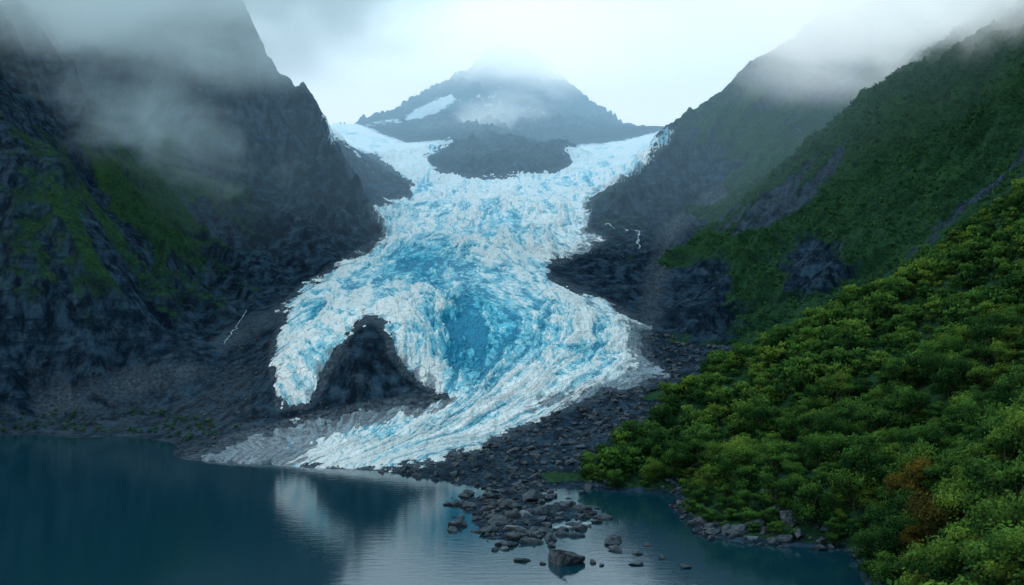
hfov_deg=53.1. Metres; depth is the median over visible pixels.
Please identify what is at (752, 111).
mountain
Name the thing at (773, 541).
boulder
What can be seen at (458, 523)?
boulder
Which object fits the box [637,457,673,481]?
tree
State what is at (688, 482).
tree
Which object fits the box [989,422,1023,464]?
tree
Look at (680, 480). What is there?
tree
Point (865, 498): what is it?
tree
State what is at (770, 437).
tree
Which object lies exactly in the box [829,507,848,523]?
tree
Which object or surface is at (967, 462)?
tree
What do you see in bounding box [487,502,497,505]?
boulder
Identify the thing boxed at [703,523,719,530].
boulder
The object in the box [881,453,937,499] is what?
tree
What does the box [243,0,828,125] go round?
sky
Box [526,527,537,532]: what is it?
boulder
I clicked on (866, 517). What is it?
tree
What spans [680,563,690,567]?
boulder
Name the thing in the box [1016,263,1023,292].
tree
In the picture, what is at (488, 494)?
boulder
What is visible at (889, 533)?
tree
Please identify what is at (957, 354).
tree
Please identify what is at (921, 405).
tree
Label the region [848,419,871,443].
tree
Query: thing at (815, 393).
tree
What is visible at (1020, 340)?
tree
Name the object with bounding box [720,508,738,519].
tree
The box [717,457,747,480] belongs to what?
tree
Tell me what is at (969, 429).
tree
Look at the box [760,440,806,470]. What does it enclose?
tree
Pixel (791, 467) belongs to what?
tree
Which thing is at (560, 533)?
boulder
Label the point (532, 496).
boulder
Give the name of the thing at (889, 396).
tree
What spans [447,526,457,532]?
boulder
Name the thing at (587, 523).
boulder
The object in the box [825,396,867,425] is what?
tree
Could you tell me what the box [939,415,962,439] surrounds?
tree
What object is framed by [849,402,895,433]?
tree
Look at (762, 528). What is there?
boulder
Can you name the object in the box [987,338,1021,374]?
tree
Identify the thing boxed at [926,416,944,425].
tree
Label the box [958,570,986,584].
tree
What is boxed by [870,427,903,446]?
tree
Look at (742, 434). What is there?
tree
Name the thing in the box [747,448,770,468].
tree
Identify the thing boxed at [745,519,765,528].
boulder
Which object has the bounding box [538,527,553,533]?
boulder
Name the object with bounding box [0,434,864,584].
water
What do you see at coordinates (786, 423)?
tree
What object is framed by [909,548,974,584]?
tree
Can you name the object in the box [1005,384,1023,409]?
tree
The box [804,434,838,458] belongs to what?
tree
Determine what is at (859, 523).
tree
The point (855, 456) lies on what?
tree
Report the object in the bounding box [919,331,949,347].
tree
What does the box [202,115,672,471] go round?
glacier
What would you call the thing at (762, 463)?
tree
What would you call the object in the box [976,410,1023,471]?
tree
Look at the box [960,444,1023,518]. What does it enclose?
tree
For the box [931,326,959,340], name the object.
tree
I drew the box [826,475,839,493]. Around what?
tree
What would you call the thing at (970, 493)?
tree
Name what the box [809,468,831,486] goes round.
tree
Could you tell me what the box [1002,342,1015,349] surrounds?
tree
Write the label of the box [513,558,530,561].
boulder
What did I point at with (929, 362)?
tree
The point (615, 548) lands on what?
boulder
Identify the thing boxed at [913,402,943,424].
tree
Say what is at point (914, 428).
tree
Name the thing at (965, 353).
tree
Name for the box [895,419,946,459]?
tree
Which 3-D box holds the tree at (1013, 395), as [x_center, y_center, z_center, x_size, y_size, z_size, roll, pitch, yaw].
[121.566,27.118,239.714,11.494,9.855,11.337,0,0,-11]
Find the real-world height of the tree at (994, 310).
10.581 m
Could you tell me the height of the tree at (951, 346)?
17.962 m
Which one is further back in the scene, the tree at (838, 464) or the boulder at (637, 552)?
the tree at (838, 464)
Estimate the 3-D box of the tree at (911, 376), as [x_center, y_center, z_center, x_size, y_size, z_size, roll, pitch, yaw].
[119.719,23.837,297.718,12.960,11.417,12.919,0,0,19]
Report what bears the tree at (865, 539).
on the hill
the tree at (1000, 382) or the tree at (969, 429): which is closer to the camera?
the tree at (969, 429)
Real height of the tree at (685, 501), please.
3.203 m
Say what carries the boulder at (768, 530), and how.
on the hill
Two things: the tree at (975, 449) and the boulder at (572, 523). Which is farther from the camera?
the boulder at (572, 523)
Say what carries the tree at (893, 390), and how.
on the hill
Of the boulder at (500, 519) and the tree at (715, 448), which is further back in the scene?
the tree at (715, 448)
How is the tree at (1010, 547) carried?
on the hill
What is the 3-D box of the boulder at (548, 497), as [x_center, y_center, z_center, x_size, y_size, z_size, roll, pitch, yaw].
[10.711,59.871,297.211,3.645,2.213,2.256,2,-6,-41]
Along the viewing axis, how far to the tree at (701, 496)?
277.02 m
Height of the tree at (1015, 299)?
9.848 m
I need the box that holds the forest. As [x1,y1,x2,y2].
[578,177,1023,584]
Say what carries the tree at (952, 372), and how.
on the hill
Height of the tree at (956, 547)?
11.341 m
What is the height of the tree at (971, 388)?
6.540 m
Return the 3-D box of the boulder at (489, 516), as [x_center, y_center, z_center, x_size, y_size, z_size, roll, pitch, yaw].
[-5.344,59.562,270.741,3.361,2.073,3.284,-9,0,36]
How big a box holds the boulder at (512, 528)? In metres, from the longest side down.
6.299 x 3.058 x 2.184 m
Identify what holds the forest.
on the hill
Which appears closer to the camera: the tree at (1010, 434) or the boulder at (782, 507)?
the tree at (1010, 434)
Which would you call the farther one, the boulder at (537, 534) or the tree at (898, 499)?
the boulder at (537, 534)
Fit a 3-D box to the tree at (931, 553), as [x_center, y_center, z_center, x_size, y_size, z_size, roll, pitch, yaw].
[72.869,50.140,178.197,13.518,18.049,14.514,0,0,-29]
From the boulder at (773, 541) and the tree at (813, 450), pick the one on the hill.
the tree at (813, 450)
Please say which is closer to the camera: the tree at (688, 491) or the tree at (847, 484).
the tree at (847, 484)
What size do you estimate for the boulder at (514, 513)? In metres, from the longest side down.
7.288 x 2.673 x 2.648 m
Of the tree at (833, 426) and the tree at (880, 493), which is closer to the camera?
the tree at (880, 493)
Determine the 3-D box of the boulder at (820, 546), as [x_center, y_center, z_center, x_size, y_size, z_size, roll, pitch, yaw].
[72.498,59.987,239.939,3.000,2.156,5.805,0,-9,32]
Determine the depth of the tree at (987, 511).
172.22 m
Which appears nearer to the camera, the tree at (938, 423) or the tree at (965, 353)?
the tree at (938, 423)
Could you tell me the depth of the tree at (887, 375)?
313.14 m
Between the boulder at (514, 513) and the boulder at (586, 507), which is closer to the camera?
the boulder at (514, 513)
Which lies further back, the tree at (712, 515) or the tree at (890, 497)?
the tree at (712, 515)
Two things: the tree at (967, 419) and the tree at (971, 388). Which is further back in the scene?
the tree at (971, 388)
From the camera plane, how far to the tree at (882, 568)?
204.51 m
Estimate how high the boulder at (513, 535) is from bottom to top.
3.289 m
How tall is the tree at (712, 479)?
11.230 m
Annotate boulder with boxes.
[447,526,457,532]
[448,521,467,526]
[458,492,470,497]
[463,489,474,495]
[463,501,468,507]
[469,502,478,508]
[471,516,482,520]
[477,525,498,533]
[480,505,494,510]
[482,491,493,498]
[482,511,489,517]
[486,513,495,518]
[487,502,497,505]
[487,514,507,525]
[499,499,520,509]
[502,541,518,546]
[503,525,526,531]
[504,509,520,516]
[504,531,519,540]
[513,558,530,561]
[519,532,528,536]
[519,537,543,543]
[520,509,532,516]
[522,490,542,501]
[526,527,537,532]
[530,530,544,537]
[533,504,568,513]
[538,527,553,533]
[542,493,557,496]
[544,495,553,499]
[544,532,556,540]
[548,541,555,546]
[548,549,584,565]
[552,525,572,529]
[554,530,566,535]
[555,526,568,531]
[560,501,575,506]
[565,522,579,525]
[566,531,584,536]
[573,523,587,530]
[580,504,591,510]
[582,522,591,525]
[590,519,602,522]
[595,513,612,519]
[604,534,621,545]
[608,543,621,551]
[629,561,643,565]
[632,550,642,554]
[676,500,682,504]
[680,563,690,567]
[692,518,702,524]
[701,519,708,524]
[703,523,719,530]
[705,527,718,534]
[721,523,730,533]
[724,524,746,533]
[730,532,745,535]
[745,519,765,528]
[747,536,757,539]
[759,526,767,531]
[765,527,777,532]
[767,537,778,544]
[773,505,786,512]
[776,534,792,542]
[779,510,794,523]
[791,519,801,525]
[793,528,803,538]
[804,516,822,525]
[812,524,821,529]
[814,543,827,549]
[819,537,827,541]
[820,526,830,531]
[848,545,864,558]
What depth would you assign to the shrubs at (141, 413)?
434.80 m
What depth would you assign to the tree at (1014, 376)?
243.58 m
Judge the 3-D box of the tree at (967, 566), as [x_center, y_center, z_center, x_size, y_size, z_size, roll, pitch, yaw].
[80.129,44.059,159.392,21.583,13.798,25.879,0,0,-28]
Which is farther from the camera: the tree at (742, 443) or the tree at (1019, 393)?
the tree at (742, 443)
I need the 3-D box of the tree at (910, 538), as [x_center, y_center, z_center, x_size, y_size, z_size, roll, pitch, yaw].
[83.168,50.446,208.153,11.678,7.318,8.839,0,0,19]
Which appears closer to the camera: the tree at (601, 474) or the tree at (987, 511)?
the tree at (987, 511)
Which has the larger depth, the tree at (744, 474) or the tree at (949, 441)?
the tree at (744, 474)
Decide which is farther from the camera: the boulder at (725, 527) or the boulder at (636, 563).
the boulder at (725, 527)
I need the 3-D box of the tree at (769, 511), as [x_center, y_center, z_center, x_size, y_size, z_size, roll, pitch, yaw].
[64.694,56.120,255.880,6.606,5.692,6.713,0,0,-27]
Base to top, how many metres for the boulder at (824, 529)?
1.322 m
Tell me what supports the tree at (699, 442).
on the ground
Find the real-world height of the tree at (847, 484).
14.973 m
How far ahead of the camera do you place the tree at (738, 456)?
281.56 m
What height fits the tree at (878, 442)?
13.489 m
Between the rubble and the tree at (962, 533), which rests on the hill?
the tree at (962, 533)
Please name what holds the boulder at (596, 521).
on the ground
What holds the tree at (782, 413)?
on the hill
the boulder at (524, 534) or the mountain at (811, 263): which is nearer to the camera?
the boulder at (524, 534)
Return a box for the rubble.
[169,333,733,541]
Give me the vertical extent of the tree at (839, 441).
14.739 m
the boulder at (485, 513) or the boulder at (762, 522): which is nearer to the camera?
the boulder at (762, 522)
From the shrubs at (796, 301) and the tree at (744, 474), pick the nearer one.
the tree at (744, 474)
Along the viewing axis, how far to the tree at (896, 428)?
263.12 m
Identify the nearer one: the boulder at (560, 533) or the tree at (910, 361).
the boulder at (560, 533)
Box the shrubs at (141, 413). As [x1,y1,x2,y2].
[0,408,238,440]
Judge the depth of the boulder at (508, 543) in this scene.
241.86 m
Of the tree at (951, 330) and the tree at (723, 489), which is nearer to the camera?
the tree at (723, 489)
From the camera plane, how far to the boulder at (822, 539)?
242.51 m
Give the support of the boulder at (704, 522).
on the ground
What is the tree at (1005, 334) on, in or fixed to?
on the hill
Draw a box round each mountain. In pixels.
[0,0,433,417]
[329,45,635,179]
[587,0,886,262]
[654,0,1023,345]
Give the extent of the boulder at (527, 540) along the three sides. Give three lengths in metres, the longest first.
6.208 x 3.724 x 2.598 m
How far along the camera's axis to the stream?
693.98 m
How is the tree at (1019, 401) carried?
on the hill
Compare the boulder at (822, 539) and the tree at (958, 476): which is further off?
the boulder at (822, 539)
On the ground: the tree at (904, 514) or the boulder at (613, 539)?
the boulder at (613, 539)
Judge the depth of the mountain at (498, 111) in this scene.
1617.98 m
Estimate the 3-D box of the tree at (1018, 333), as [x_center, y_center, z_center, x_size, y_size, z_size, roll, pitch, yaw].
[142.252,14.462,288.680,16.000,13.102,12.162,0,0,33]
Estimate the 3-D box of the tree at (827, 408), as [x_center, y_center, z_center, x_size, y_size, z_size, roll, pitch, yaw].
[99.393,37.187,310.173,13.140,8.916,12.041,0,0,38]
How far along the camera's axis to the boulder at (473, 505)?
284.19 m
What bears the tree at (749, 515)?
on the hill
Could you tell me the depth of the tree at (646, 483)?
310.15 m
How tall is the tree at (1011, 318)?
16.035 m
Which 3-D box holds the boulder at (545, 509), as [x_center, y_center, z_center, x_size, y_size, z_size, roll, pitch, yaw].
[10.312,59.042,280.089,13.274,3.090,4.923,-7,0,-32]
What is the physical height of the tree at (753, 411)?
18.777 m
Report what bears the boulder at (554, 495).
on the ground
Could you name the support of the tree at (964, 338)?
on the hill
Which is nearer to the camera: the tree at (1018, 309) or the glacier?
the tree at (1018, 309)
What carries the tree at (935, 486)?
on the hill
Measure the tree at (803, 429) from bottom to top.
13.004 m
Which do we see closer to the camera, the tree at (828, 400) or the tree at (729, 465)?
the tree at (729, 465)
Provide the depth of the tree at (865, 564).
214.05 m
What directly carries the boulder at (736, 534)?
on the ground
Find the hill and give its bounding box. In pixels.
[541,172,1023,583]
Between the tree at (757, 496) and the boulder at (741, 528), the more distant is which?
the tree at (757, 496)
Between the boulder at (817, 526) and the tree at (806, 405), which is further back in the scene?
the tree at (806, 405)
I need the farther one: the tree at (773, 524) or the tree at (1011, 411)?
the tree at (773, 524)
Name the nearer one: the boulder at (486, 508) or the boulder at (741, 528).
the boulder at (741, 528)
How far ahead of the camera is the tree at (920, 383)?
299.70 m
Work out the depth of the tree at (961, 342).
297.05 m
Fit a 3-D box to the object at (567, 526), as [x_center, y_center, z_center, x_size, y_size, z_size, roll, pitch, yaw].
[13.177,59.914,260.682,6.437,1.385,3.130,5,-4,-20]
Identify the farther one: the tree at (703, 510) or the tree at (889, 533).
the tree at (703, 510)
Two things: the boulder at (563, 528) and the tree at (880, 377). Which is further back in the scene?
the tree at (880, 377)
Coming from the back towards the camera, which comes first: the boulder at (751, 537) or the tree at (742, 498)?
the tree at (742, 498)
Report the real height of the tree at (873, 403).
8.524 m
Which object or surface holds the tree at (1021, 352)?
on the hill
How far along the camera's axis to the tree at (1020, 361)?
271.06 m
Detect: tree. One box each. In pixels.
[593,469,608,481]
[605,468,626,487]
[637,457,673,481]
[639,480,648,486]
[657,438,694,467]
[659,448,685,478]
[678,478,689,484]
[680,426,712,466]
[680,467,698,477]
[680,475,696,496]
[681,499,690,507]
[682,483,705,497]
[684,499,700,512]
[687,464,730,492]
[689,486,714,505]
[692,504,713,515]
[701,510,721,522]
[702,439,740,466]
[703,434,718,447]
[709,445,756,476]
[712,494,737,510]
[713,482,731,497]
[715,437,735,450]
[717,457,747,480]
[719,433,756,450]
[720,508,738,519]
[726,464,767,492]
[734,488,755,511]
[735,507,763,523]
[736,393,774,437]
[738,432,753,441]
[747,431,785,444]
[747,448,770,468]
[747,520,761,530]
[748,439,804,458]
[750,454,789,477]
[750,490,774,504]
[753,470,794,510]
[759,506,779,522]
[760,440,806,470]
[766,406,796,424]
[766,520,784,532]
[767,422,782,434]
[774,411,800,439]
[774,472,809,498]
[781,459,807,480]
[785,462,805,471]
[785,480,842,528]
[787,411,822,440]
[787,528,796,538]
[790,397,824,427]
[795,445,815,466]
[797,436,805,445]
[800,429,832,447]
[802,374,839,409]
[802,408,859,447]
[803,438,836,469]
[804,408,831,432]
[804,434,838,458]
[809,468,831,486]
[814,370,856,408]
[817,462,837,473]
[818,401,837,415]
[819,431,856,471]
[822,467,882,510]
[822,515,850,540]
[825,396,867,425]
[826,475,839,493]
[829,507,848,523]
[833,397,853,419]
[836,460,859,471]
[837,429,893,487]
[839,379,857,397]
[845,520,895,560]
[846,518,867,533]
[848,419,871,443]
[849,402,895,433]
[852,376,875,396]
[852,485,882,508]
[853,431,899,470]
[855,560,874,574]
[856,386,890,404]
[860,509,883,524]
[862,482,925,526]
[863,398,878,417]
[865,549,919,584]
[866,444,901,471]
[869,515,925,559]
[870,383,891,397]
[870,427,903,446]
[871,426,887,434]
[872,371,889,384]
[874,463,906,501]
[877,389,907,423]
[878,384,931,428]
[879,354,917,393]
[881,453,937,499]
[882,480,906,511]
[883,372,892,383]
[883,457,897,470]
[887,426,901,442]
[889,438,946,481]
[890,385,915,393]
[891,441,906,451]
[893,358,923,386]
[893,534,959,584]
[894,347,917,358]
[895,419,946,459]
[895,525,941,549]
[898,393,932,422]
[898,509,930,522]
[899,423,940,450]
[900,488,963,545]
[901,360,929,383]
[902,339,957,383]
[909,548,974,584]
[913,333,959,355]
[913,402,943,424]
[914,348,963,390]
[917,428,957,453]
[917,452,962,494]
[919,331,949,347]
[920,350,977,379]
[925,517,981,549]
[926,355,980,396]
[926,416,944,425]
[926,477,974,528]
[927,400,953,411]
[928,332,956,341]
[928,479,950,497]
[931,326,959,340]
[931,437,973,466]
[933,420,949,434]
[935,335,966,345]
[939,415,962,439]
[940,396,1005,431]
[940,433,968,457]
[941,522,983,582]
[942,405,981,424]
[944,536,993,568]
[946,390,981,408]
[947,461,981,493]
[948,456,985,479]
[950,334,968,352]
[951,524,1023,584]
[953,383,984,396]
[953,434,1006,468]
[953,475,1001,519]
[953,533,1022,584]
[955,324,972,343]
[956,348,978,363]
[958,425,976,441]
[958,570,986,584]
[959,308,1012,357]
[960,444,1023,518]
[962,489,1023,542]
[964,360,1002,387]
[967,403,1014,444]
[967,430,983,443]
[968,343,997,363]
[969,389,1016,408]
[970,300,1021,317]
[971,518,1023,584]
[972,323,1022,350]
[974,402,1023,455]
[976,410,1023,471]
[985,308,1021,337]
[987,323,1023,346]
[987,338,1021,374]
[988,375,1007,392]
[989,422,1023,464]
[992,373,1016,396]
[996,293,1023,309]
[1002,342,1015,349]
[1004,389,1018,404]
[1005,360,1023,406]
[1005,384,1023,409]
[1006,303,1023,317]
[1009,392,1023,413]
[1011,357,1023,366]
[1013,317,1023,349]
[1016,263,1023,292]
[1017,348,1023,358]
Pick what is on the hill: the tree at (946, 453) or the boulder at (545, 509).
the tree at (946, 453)
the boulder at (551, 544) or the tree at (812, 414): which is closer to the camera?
the boulder at (551, 544)
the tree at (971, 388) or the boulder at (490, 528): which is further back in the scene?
the tree at (971, 388)
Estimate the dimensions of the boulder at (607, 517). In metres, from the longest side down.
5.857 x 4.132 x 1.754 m
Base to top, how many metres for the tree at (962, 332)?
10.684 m
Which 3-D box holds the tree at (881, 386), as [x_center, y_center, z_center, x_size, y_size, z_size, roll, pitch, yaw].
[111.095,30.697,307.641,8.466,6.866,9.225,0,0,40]
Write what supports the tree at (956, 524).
on the hill
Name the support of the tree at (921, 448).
on the hill
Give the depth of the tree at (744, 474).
272.07 m
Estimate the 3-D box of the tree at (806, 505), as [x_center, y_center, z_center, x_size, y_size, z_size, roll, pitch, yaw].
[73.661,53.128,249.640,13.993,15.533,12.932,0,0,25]
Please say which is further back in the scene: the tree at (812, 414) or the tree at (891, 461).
the tree at (812, 414)
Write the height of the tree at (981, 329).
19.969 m
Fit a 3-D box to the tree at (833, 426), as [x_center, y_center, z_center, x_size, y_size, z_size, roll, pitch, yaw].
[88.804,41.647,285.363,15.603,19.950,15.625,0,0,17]
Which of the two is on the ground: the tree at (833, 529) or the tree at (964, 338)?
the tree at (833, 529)
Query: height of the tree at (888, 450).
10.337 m
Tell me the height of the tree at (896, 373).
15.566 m
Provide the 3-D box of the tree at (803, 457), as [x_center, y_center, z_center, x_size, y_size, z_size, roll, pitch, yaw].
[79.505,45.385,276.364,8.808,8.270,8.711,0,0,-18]
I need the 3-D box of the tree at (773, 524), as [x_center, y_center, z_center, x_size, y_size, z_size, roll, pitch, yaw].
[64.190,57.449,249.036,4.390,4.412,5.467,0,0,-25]
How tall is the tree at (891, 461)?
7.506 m
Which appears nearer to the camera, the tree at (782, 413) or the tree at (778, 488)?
the tree at (778, 488)
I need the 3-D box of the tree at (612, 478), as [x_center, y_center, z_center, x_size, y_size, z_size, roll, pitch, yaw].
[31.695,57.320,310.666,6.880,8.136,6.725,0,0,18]
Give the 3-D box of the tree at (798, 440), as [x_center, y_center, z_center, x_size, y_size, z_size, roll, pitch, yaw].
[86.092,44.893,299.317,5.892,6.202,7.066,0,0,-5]
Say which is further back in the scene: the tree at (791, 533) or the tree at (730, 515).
the tree at (730, 515)
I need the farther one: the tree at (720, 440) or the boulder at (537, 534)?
the tree at (720, 440)
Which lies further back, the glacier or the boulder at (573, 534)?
the glacier
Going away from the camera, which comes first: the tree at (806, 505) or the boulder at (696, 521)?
the tree at (806, 505)
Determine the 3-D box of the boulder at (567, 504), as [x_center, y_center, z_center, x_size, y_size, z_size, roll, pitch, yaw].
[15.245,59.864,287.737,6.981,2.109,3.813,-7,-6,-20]
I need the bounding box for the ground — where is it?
[0,117,941,584]
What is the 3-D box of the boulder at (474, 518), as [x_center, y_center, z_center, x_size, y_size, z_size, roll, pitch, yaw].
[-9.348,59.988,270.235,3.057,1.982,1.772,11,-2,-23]
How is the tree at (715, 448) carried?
on the hill
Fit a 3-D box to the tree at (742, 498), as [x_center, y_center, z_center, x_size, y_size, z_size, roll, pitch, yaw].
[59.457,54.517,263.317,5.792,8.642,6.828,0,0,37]
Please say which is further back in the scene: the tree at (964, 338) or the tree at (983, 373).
the tree at (964, 338)
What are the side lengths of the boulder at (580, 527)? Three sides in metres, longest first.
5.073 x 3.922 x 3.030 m
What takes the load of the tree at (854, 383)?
on the hill
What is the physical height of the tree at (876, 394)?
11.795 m
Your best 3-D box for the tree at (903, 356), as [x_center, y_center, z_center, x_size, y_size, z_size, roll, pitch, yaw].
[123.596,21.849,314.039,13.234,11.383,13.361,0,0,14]
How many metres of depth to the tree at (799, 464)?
270.41 m
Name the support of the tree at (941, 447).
on the hill
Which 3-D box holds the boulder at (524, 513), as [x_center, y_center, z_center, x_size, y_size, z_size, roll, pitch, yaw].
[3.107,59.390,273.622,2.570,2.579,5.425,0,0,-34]
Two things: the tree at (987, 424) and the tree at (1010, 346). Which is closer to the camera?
the tree at (987, 424)
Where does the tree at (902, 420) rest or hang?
on the hill
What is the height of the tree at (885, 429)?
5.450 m
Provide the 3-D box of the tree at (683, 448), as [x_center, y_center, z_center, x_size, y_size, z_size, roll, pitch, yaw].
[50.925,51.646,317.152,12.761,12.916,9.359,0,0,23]
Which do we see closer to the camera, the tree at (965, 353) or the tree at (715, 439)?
the tree at (965, 353)
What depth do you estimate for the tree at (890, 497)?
233.49 m
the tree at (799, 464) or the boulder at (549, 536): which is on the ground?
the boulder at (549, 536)
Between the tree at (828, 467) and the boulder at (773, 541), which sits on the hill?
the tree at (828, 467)
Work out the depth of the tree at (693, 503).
273.65 m
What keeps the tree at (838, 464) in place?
on the hill
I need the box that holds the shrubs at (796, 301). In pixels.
[663,0,1023,345]
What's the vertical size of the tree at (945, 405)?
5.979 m
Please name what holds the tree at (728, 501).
on the ground
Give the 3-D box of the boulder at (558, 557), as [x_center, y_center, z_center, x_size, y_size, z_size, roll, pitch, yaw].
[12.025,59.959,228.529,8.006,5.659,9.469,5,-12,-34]
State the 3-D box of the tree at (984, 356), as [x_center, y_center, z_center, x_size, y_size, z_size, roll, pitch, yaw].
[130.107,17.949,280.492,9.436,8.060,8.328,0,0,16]
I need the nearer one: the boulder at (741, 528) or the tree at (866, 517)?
the tree at (866, 517)
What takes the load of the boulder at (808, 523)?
on the hill
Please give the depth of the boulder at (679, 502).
285.43 m
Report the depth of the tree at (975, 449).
212.96 m
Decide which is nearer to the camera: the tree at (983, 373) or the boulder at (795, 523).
the boulder at (795, 523)
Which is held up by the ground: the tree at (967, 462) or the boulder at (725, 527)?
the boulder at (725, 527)
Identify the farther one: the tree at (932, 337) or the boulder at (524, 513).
the tree at (932, 337)
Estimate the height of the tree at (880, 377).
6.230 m
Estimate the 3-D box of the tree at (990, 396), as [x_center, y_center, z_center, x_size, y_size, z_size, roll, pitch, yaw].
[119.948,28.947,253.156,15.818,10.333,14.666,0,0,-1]
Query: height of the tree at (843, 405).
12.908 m
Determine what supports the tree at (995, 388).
on the hill
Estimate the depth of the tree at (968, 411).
248.06 m
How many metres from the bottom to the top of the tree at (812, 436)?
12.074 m
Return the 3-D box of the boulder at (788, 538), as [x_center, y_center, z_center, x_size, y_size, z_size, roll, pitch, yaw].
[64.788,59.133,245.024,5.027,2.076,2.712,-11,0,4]
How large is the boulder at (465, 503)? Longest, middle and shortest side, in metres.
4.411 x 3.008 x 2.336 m
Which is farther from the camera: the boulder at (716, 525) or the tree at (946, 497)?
the boulder at (716, 525)
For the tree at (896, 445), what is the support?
on the hill
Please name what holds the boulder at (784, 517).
on the hill
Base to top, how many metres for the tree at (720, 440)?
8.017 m
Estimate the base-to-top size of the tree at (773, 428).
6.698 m
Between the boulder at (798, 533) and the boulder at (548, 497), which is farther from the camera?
the boulder at (548, 497)
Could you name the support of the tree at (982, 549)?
on the hill
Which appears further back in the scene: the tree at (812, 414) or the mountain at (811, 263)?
the mountain at (811, 263)
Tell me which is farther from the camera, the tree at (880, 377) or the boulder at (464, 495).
the tree at (880, 377)
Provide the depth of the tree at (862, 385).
313.74 m
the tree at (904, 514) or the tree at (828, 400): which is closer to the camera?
the tree at (904, 514)
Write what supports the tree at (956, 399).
on the hill
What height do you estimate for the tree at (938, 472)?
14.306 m
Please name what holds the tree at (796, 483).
on the hill
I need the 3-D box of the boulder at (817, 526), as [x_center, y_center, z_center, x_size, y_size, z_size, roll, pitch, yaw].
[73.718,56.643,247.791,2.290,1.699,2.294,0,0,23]
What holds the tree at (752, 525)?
on the hill
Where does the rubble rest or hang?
on the ground
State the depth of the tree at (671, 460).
310.63 m
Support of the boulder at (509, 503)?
on the ground
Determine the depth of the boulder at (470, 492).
301.74 m
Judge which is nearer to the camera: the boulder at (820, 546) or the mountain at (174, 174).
the boulder at (820, 546)
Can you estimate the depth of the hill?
328.00 m
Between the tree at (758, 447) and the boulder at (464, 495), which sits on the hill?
the tree at (758, 447)
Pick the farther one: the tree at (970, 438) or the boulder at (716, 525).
the boulder at (716, 525)

